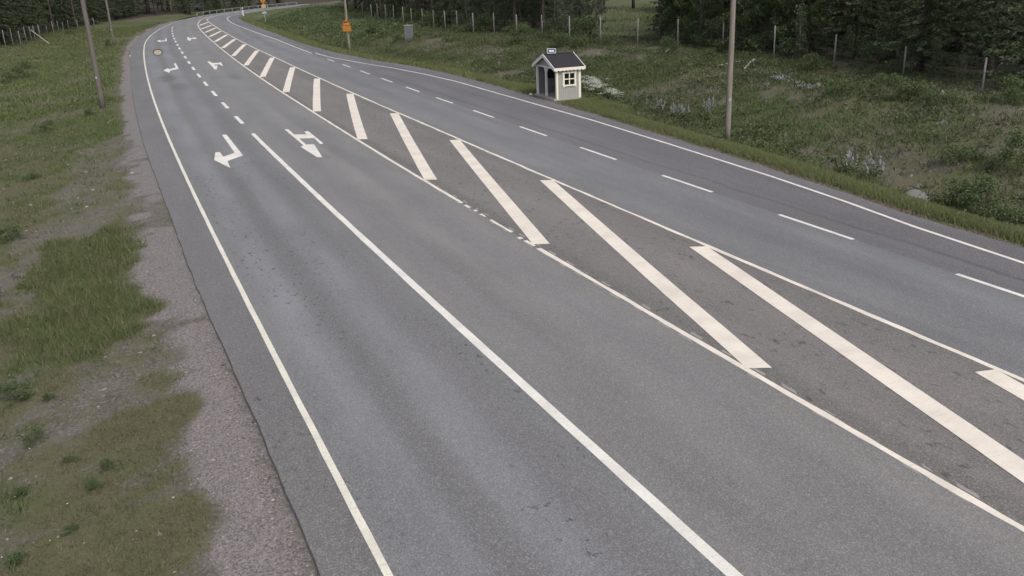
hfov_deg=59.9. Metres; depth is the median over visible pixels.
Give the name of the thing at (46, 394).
shrub
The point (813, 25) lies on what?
leafy tree
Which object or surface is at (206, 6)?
spruce tree
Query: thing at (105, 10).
spruce tree
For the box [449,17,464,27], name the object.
shrub
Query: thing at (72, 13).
spruce tree
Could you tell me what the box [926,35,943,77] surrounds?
sapling
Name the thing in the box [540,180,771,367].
hatch stripe
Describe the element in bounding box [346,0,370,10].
spruce tree
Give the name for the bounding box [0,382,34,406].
shrub
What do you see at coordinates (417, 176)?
island line
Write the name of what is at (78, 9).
forest spruce
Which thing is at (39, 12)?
forest spruce
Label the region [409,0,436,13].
forest spruce
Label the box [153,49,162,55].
round road marking
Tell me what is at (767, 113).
dry stalks
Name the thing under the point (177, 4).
spruce tree
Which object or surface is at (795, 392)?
faded line remnants
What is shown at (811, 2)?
spruce tree
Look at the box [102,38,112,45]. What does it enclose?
shrub
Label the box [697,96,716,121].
lupine clump
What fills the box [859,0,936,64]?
spruce tree
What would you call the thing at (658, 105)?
lupine clump
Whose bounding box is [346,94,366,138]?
hatch stripe
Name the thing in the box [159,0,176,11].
spruce tree
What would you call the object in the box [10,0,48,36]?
spruce tree
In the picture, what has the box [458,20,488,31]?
shrub
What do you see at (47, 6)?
forest spruce
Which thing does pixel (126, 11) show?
spruce tree
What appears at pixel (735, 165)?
edge line
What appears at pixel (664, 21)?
leafy tree
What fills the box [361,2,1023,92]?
wire fence
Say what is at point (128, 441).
moss and short grass
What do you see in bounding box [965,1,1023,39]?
forest spruce
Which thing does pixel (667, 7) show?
spruce tree
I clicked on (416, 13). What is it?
shrub
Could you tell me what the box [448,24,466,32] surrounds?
shrub
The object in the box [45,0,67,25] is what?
spruce tree
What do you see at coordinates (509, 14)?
spruce tree
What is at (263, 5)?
speed sign post
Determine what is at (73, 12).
tall pine
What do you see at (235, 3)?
spruce tree
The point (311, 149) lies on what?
road arrow marking
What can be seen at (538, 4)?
young pine
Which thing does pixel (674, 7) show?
leafy tree
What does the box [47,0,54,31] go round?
tall pine
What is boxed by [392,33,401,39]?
shrub
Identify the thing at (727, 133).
utility pole
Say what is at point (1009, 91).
shrub
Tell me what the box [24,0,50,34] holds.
forest spruce
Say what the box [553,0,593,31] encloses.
young pine
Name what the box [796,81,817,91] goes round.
white flower clump
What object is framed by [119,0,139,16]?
spruce tree
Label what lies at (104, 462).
shrub
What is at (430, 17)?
shrub
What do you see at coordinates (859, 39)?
shrub
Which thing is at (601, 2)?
young pine
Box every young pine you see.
[464,0,492,28]
[474,0,506,30]
[503,0,537,23]
[523,0,556,27]
[539,0,565,37]
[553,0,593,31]
[578,0,608,42]
[582,0,608,20]
[648,0,672,38]
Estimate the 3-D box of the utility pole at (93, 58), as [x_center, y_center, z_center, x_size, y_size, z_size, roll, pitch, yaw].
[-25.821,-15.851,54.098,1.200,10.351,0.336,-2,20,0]
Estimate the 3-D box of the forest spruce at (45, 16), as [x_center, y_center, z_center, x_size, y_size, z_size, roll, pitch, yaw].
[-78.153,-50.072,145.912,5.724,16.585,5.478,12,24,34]
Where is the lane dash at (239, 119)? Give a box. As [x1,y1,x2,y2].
[234,116,243,123]
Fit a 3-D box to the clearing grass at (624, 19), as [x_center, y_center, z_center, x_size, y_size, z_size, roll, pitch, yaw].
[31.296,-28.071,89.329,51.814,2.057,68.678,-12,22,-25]
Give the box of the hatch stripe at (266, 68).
[260,58,273,76]
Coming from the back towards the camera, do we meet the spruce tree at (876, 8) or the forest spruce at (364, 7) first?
the forest spruce at (364, 7)
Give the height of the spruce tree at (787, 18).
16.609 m
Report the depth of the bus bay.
31.43 m
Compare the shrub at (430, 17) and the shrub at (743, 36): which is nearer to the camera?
the shrub at (743, 36)
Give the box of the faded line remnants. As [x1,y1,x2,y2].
[414,176,1023,533]
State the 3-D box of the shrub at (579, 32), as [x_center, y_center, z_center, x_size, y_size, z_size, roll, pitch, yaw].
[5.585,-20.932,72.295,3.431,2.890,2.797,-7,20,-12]
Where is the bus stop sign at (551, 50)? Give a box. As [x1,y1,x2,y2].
[547,48,555,52]
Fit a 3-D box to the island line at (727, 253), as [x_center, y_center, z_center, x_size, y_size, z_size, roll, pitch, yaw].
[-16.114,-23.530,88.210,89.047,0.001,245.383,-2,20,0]
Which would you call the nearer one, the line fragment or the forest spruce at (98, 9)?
the line fragment
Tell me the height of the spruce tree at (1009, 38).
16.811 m
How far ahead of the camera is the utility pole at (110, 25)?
110.25 m
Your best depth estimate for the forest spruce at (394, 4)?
120.30 m
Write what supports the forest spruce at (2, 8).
on the ground at (224, 470)
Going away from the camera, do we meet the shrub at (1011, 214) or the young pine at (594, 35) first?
the shrub at (1011, 214)
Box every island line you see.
[197,11,462,202]
[207,17,1023,381]
[537,248,1023,531]
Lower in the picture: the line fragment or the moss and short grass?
the moss and short grass
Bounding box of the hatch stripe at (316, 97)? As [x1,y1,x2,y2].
[313,79,320,110]
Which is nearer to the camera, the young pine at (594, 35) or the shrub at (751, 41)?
the shrub at (751, 41)
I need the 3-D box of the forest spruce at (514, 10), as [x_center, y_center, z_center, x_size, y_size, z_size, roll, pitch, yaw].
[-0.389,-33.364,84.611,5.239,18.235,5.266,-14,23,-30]
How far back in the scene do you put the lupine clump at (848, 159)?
33.43 m
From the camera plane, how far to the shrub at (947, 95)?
37.75 m
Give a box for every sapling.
[791,3,807,58]
[844,25,855,61]
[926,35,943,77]
[956,53,967,81]
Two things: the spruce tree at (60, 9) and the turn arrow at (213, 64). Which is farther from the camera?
the spruce tree at (60, 9)
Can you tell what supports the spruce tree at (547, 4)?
on the ground at (224, 470)
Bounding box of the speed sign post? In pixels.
[260,0,266,21]
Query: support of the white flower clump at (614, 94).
on the ground at (224, 470)
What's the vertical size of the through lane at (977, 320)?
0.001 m
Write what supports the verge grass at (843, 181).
on the ground at (224, 470)
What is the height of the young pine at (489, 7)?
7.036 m
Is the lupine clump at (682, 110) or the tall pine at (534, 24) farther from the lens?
the tall pine at (534, 24)
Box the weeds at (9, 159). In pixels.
[0,117,111,439]
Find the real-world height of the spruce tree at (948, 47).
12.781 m
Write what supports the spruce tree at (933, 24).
on the ground at (224, 470)
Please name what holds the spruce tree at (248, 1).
on the ground at (224, 470)
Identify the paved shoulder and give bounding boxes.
[130,8,382,575]
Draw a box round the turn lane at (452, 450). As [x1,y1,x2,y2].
[144,4,725,575]
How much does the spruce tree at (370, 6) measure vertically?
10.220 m
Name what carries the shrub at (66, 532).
on the ground at (224, 470)
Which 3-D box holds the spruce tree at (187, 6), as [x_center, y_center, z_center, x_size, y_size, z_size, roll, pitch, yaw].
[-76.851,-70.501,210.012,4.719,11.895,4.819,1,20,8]
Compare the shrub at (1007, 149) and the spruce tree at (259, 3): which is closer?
the shrub at (1007, 149)
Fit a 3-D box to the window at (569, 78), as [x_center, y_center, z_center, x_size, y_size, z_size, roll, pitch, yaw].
[3.259,-11.833,50.391,0.920,0.860,0.083,-9,21,-19]
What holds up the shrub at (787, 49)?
on the ground at (224, 470)
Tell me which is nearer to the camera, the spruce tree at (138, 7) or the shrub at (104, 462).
the shrub at (104, 462)
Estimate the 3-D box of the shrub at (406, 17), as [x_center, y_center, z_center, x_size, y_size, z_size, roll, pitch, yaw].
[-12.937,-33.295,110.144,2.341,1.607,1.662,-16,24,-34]
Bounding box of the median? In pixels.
[198,9,1023,525]
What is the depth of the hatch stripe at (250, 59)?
84.20 m
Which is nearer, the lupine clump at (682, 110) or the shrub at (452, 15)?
the lupine clump at (682, 110)
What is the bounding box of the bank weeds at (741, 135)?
[305,16,1023,226]
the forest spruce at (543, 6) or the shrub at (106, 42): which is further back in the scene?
the shrub at (106, 42)
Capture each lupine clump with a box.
[645,99,669,112]
[667,103,694,117]
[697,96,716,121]
[837,147,862,176]
[855,151,889,181]
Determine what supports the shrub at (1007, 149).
on the ground at (224, 470)
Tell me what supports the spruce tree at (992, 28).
on the ground at (224, 470)
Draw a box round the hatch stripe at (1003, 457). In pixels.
[690,246,1023,482]
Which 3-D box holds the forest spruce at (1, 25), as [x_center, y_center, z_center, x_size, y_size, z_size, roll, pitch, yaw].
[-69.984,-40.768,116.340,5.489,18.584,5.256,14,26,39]
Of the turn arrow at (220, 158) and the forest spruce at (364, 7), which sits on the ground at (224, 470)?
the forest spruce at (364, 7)
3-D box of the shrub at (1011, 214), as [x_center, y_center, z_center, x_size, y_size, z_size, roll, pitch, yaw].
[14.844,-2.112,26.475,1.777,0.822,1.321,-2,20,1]
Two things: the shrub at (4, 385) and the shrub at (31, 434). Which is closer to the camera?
the shrub at (31, 434)
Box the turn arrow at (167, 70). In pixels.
[164,63,178,72]
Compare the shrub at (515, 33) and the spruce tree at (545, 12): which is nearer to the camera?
the shrub at (515, 33)
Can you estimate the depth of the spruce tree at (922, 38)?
46.06 m
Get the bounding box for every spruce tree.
[0,0,27,44]
[7,0,36,40]
[7,0,40,31]
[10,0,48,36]
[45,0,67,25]
[52,0,81,28]
[59,1,83,26]
[79,0,101,25]
[79,0,104,23]
[99,0,117,20]
[100,0,123,18]
[110,0,127,18]
[114,0,135,17]
[116,1,127,18]
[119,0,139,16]
[125,0,144,15]
[130,0,145,13]
[138,0,157,13]
[153,0,171,10]
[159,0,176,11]
[173,0,186,11]
[178,0,192,12]
[179,0,196,14]
[189,0,198,10]
[200,0,214,13]
[208,0,220,12]
[209,0,225,12]
[222,0,242,10]
[224,0,243,10]
[242,0,256,8]
[254,0,269,7]
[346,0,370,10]
[363,0,383,13]
[363,0,390,12]
[429,0,464,22]
[431,1,471,11]
[493,0,530,26]
[515,0,528,19]
[523,0,564,22]
[530,0,567,26]
[645,0,679,30]
[728,2,780,35]
[748,0,819,36]
[774,0,835,30]
[812,0,883,46]
[813,0,896,57]
[844,0,896,40]
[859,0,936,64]
[865,0,915,46]
[872,0,984,73]
[883,0,974,50]
[906,0,1011,44]
[912,0,1002,59]
[918,1,993,29]
[937,0,1023,78]
[951,0,1023,64]
[971,0,1023,84]
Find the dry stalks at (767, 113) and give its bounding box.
[318,19,1023,188]
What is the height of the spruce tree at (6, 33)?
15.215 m
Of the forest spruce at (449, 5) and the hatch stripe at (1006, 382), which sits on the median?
the hatch stripe at (1006, 382)
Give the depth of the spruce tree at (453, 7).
107.30 m
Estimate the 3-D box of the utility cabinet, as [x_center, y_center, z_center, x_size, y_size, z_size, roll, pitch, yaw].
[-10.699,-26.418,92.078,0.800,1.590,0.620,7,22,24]
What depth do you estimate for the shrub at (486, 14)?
89.41 m
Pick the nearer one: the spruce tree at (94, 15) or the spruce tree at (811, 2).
the spruce tree at (811, 2)
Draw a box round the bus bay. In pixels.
[228,6,1023,294]
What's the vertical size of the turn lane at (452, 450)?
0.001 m
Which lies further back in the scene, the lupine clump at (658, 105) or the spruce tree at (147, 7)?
the spruce tree at (147, 7)
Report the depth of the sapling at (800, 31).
54.73 m
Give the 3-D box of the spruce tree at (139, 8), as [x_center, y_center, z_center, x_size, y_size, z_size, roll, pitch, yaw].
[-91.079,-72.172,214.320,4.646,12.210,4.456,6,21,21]
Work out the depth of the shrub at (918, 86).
38.66 m
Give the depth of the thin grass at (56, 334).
20.89 m
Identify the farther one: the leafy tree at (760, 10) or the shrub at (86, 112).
the leafy tree at (760, 10)
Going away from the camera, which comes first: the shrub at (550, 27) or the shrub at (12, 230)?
the shrub at (12, 230)
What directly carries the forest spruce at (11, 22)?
on the ground at (224, 470)
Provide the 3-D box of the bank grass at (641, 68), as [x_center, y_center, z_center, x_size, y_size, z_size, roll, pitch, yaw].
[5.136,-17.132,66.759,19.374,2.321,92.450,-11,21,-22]
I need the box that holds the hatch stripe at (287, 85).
[283,67,294,91]
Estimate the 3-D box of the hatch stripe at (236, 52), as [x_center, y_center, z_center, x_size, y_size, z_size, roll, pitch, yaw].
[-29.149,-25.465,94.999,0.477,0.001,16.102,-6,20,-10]
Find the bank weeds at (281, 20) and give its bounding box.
[251,2,510,46]
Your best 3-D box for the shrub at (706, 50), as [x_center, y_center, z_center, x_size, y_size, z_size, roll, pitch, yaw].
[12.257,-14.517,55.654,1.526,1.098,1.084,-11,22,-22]
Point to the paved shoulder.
(335, 542)
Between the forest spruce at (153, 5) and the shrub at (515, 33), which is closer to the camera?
the shrub at (515, 33)
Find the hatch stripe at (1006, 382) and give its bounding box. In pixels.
[976,369,1023,399]
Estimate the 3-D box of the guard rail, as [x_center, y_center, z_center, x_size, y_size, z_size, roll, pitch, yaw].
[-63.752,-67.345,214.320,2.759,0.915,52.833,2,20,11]
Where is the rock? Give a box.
[904,189,925,197]
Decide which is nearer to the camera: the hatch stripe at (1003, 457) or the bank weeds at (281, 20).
the hatch stripe at (1003, 457)
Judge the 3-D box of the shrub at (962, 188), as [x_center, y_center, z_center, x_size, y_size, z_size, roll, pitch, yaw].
[14.328,-3.002,28.671,1.526,1.098,1.084,0,20,5]
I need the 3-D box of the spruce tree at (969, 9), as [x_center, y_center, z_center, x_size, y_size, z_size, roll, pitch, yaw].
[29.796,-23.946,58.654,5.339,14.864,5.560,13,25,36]
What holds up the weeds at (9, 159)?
on the ground at (224, 470)
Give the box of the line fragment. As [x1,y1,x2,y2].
[490,219,512,231]
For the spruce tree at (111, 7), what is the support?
on the ground at (224, 470)
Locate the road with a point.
(740, 470)
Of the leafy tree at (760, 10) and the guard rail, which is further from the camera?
the guard rail
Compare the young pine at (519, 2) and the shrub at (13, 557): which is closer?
the shrub at (13, 557)
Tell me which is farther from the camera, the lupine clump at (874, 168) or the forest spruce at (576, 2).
the forest spruce at (576, 2)
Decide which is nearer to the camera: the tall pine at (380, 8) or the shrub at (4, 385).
the shrub at (4, 385)
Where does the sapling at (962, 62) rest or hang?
on the ground at (224, 470)
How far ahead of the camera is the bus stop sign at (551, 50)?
50.91 m
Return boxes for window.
[547,69,553,77]
[562,71,576,87]
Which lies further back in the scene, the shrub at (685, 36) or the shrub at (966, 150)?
the shrub at (685, 36)
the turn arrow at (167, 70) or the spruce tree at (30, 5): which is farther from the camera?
the spruce tree at (30, 5)
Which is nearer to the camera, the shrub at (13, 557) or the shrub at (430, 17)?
the shrub at (13, 557)
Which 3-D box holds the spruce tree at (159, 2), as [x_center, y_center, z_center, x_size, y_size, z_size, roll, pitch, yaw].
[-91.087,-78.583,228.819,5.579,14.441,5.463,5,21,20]
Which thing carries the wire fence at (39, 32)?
on the ground at (224, 470)
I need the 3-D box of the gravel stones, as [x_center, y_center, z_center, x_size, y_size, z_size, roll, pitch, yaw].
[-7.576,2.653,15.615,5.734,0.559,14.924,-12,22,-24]
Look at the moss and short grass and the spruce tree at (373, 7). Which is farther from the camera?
the spruce tree at (373, 7)
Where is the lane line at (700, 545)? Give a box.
[252,133,742,575]
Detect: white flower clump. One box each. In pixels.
[581,75,610,99]
[602,87,623,101]
[760,71,806,89]
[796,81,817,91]
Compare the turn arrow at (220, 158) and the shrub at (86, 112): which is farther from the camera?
the shrub at (86, 112)
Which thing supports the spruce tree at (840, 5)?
on the ground at (224, 470)
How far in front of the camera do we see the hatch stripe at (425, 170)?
38.13 m
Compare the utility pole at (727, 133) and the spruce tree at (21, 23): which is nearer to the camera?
the utility pole at (727, 133)
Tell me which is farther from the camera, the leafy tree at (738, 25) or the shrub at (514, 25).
the shrub at (514, 25)
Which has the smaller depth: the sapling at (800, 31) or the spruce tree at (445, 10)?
the sapling at (800, 31)
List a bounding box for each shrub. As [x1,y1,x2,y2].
[0,71,16,82]
[0,222,26,244]
[0,380,25,398]
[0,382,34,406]
[0,548,27,570]
[7,59,37,77]
[10,484,30,499]
[17,425,48,448]
[20,172,41,180]
[38,118,56,132]
[39,391,57,402]
[58,453,81,465]
[59,521,79,537]
[82,108,97,115]
[83,476,104,493]
[98,456,111,471]
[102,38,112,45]
[365,21,377,35]
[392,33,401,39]
[400,13,416,22]
[401,2,422,19]
[412,10,423,21]
[420,11,443,24]
[440,10,464,24]
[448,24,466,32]
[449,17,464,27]
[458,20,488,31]
[472,12,496,30]
[502,22,531,33]
[508,23,533,41]
[542,18,558,33]
[550,32,570,47]
[555,12,583,36]
[559,13,599,43]
[570,21,599,38]
[571,34,590,47]
[596,35,612,46]
[657,36,680,52]
[658,29,692,43]
[692,13,728,47]
[698,47,718,61]
[710,29,760,51]
[741,27,796,51]
[775,37,802,56]
[796,52,824,71]
[820,78,852,95]
[833,34,875,59]
[855,40,909,62]
[865,71,892,93]
[882,73,918,99]
[907,79,934,103]
[927,88,966,104]
[931,177,978,206]
[938,140,988,164]
[954,171,1006,217]
[982,202,1023,222]
[985,126,1023,170]
[991,73,1023,103]
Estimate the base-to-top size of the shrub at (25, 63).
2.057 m
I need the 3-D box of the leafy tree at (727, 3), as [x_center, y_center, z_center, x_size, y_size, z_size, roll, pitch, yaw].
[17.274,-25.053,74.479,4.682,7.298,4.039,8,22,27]
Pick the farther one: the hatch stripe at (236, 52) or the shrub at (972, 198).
the hatch stripe at (236, 52)
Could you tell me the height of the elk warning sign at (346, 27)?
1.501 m
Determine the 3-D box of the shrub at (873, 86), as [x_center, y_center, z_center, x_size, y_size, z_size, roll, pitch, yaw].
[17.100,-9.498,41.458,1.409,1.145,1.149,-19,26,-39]
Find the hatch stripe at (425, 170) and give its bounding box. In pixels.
[390,113,436,179]
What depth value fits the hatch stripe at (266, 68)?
74.43 m
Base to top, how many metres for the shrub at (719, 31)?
2.827 m
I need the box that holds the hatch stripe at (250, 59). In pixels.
[244,51,258,64]
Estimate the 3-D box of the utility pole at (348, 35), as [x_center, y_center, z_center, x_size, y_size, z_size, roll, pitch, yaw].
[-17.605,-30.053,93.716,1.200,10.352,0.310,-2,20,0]
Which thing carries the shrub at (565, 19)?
on the ground at (224, 470)
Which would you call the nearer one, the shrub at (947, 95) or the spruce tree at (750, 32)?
the shrub at (947, 95)
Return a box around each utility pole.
[80,0,105,108]
[105,0,115,45]
[344,0,350,48]
[724,0,735,139]
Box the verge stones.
[2,140,246,572]
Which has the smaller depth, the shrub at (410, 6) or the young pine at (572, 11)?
the young pine at (572, 11)
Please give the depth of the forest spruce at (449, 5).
99.94 m
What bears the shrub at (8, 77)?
on the ground at (224, 470)
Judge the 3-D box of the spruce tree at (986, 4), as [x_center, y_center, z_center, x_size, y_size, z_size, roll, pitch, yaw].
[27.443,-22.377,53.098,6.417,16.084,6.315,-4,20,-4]
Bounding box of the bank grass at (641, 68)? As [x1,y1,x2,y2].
[337,22,1023,224]
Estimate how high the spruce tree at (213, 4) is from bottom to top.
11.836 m
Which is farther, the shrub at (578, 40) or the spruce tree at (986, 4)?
the shrub at (578, 40)
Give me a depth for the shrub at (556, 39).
70.65 m
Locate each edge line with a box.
[143,16,392,575]
[227,10,1023,263]
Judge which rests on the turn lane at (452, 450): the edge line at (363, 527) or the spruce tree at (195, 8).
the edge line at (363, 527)
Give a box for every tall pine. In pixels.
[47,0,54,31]
[70,0,76,26]
[374,0,382,18]
[532,1,536,26]
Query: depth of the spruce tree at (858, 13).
53.69 m
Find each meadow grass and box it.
[0,21,163,121]
[0,96,147,276]
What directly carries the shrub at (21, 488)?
on the ground at (224, 470)
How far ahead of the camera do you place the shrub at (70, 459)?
14.75 m
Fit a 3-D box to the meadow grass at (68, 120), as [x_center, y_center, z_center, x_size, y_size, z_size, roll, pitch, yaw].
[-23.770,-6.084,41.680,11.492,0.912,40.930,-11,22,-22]
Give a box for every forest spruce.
[0,0,21,42]
[0,7,17,36]
[0,9,9,27]
[8,0,32,21]
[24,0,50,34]
[30,0,47,33]
[35,0,60,32]
[39,0,59,30]
[68,0,89,25]
[93,0,110,19]
[144,0,157,14]
[356,0,370,9]
[375,0,414,17]
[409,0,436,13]
[426,0,458,12]
[432,0,468,24]
[505,0,537,27]
[538,0,546,31]
[561,0,599,16]
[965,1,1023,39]
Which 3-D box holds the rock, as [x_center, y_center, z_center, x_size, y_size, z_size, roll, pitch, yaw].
[13.432,-3.065,29.660,0.957,0.445,0.694,-20,26,-40]
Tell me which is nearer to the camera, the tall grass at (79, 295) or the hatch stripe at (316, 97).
the tall grass at (79, 295)
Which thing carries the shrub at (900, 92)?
on the ground at (224, 470)
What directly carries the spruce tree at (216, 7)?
on the ground at (224, 470)
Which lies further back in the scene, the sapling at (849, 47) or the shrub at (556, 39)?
the shrub at (556, 39)
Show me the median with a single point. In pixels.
(808, 365)
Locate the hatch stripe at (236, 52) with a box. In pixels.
[231,44,245,55]
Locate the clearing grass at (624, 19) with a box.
[529,0,1011,54]
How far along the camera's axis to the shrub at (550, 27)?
83.85 m
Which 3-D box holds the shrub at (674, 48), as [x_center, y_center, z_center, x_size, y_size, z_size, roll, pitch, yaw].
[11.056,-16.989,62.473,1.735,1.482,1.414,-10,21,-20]
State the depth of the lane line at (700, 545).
15.15 m
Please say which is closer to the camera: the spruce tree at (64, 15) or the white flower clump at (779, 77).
the white flower clump at (779, 77)
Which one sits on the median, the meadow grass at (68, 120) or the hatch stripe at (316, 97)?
the hatch stripe at (316, 97)
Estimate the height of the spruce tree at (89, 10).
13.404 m
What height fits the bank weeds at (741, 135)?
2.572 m
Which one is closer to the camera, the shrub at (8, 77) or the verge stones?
the verge stones
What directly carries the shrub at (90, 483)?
on the ground at (224, 470)
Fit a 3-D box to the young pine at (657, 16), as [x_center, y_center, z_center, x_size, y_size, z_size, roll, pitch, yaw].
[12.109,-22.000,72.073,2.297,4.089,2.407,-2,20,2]
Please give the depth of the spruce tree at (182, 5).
216.20 m
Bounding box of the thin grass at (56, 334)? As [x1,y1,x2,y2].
[0,115,204,575]
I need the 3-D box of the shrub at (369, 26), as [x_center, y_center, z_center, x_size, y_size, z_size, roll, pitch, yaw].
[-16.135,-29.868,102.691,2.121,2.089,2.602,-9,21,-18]
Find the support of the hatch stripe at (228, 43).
on the median
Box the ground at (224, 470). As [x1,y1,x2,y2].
[0,0,1023,575]
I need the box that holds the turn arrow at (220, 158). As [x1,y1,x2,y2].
[214,135,242,166]
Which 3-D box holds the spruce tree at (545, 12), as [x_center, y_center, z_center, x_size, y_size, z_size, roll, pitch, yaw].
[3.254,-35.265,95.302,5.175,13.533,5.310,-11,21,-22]
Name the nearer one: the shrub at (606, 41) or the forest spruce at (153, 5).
the shrub at (606, 41)
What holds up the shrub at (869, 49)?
on the ground at (224, 470)
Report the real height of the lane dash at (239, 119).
0.001 m
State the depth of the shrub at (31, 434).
15.47 m
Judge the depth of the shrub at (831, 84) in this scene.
42.25 m
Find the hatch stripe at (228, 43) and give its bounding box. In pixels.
[221,39,235,47]
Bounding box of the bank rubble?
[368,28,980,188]
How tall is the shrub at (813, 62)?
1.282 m
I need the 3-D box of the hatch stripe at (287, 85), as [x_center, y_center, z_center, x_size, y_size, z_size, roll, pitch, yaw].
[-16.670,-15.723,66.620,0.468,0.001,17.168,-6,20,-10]
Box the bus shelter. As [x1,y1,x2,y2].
[532,52,585,100]
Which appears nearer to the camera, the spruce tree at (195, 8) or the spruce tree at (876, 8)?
the spruce tree at (876, 8)
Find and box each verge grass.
[240,17,534,83]
[474,75,1023,245]
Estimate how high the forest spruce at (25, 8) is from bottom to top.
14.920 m
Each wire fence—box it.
[2,20,94,47]
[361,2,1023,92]
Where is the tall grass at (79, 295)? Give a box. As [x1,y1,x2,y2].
[0,223,166,528]
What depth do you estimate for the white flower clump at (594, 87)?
54.63 m
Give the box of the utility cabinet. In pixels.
[403,25,412,39]
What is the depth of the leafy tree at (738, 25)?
61.96 m
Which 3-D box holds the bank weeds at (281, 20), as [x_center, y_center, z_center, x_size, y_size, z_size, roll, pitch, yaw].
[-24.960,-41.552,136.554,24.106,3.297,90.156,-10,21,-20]
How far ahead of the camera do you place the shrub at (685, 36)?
67.13 m
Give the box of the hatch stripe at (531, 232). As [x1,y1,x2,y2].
[450,140,549,243]
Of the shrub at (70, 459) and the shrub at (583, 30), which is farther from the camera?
the shrub at (583, 30)
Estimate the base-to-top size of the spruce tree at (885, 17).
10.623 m
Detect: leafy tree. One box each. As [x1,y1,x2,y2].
[657,0,706,41]
[670,0,721,33]
[672,0,725,42]
[704,0,737,26]
[716,0,778,46]
[740,0,791,50]
[764,0,836,52]
[792,0,838,54]
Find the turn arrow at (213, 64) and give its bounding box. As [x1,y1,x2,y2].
[208,61,222,68]
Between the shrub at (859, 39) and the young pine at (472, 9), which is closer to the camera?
the shrub at (859, 39)
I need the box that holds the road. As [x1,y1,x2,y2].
[172,4,1023,575]
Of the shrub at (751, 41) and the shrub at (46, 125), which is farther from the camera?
the shrub at (751, 41)
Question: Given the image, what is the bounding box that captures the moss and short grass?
[0,248,227,575]
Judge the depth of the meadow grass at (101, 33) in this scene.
87.79 m
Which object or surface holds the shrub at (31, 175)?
on the ground at (224, 470)
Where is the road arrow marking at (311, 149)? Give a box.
[285,129,322,156]
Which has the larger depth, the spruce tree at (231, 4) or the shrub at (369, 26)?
the spruce tree at (231, 4)
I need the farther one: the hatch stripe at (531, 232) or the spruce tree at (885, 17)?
the spruce tree at (885, 17)
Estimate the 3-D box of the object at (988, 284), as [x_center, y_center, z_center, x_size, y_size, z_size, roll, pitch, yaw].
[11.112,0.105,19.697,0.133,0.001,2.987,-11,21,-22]
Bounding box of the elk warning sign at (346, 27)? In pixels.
[342,19,351,32]
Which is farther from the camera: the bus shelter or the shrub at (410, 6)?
the shrub at (410, 6)
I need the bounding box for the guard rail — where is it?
[197,2,296,15]
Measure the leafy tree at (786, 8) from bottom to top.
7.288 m
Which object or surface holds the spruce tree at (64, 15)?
on the ground at (224, 470)
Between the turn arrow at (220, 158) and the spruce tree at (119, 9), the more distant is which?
the spruce tree at (119, 9)
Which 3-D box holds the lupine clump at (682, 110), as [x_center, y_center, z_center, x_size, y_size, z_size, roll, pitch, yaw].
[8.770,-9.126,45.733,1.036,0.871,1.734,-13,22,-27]
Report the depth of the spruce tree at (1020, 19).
39.47 m
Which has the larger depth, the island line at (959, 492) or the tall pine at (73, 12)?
the tall pine at (73, 12)
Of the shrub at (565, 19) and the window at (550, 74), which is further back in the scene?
the shrub at (565, 19)
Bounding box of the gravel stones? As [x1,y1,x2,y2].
[0,279,316,575]
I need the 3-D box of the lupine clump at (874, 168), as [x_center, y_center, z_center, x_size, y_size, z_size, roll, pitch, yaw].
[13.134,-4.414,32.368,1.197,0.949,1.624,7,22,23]
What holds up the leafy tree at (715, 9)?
on the ground at (224, 470)
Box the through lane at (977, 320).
[207,4,1023,377]
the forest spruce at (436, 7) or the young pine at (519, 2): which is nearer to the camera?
the young pine at (519, 2)
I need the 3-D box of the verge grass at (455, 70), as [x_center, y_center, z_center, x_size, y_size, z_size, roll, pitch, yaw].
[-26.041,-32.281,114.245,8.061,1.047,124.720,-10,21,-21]

